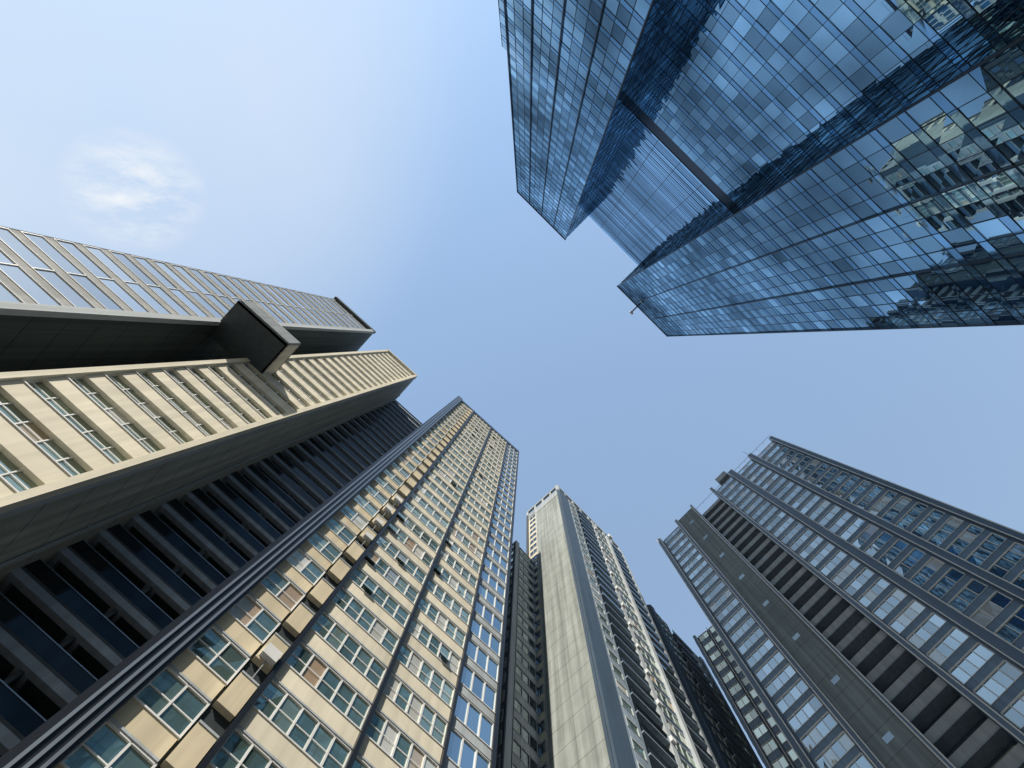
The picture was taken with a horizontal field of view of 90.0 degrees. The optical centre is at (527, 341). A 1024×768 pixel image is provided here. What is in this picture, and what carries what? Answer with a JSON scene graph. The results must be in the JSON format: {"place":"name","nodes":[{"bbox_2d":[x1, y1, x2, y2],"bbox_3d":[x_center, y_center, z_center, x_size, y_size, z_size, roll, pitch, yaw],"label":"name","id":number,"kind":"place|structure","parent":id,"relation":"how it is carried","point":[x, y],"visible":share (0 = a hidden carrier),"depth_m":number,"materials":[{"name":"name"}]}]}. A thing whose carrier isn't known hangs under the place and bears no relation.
{"place":"outdoors","nodes":[
{"label":"outdoors","id":0,"kind":"place"},
{"bbox_2d":[0,226,518,767],"bbox_3d":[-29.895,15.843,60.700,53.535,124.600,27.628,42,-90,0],"label":"tower","id":1,"kind":"structure","parent":0,"point":[248,524],"depth_m":35.80,"materials":[{"name":"concrete"}]},
{"bbox_2d":[0,0,1023,767],"label":"sky","id":2,"kind":"structure","parent":0,"point":[360,153],"materials":[{"name":"blue"}]},
{"bbox_2d":[647,604,762,767],"bbox_3d":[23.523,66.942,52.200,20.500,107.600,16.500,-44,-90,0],"label":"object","id":3,"kind":"structure","parent":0,"point":[729,743],"depth_m":83.85,"materials":[{"name":"grey glass"}]},
{"bbox_2d":[693,626,804,767],"bbox_3d":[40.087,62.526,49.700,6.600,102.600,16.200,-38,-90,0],"label":"skyscraper","id":4,"kind":"structure","parent":0,"point":[771,744],"depth_m":79.77,"materials":[{"name":"grey concrete"}]},
{"bbox_2d":[498,0,1023,336],"bbox_3d":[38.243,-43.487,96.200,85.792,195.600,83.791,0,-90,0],"label":"glass tower","id":5,"kind":"structure","parent":0,"point":[720,167],"depth_m":66.91,"materials":[{"name":"blue glass"}]},
{"bbox_2d":[657,435,1023,767],"bbox_3d":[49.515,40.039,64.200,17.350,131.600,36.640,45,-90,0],"label":"tower","id":6,"kind":"structure","parent":0,"point":[857,618],"depth_m":66.09,"materials":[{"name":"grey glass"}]},
{"label":"ground","id":7,"kind":"structure","parent":0,"visible":0},
{"bbox_2d":[496,540,540,767],"bbox_3d":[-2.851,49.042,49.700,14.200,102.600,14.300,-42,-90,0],"label":"tower","id":8,"kind":"structure","parent":7,"relation":"on","point":[518,743],"depth_m":62.44,"materials":[{"name":"grey concrete"}]},
{"bbox_2d":[526,485,719,767],"bbox_3d":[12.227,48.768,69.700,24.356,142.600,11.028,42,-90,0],"label":"tower","id":9,"kind":"structure","parent":7,"relation":"on","point":[612,693],"depth_m":68.28,"materials":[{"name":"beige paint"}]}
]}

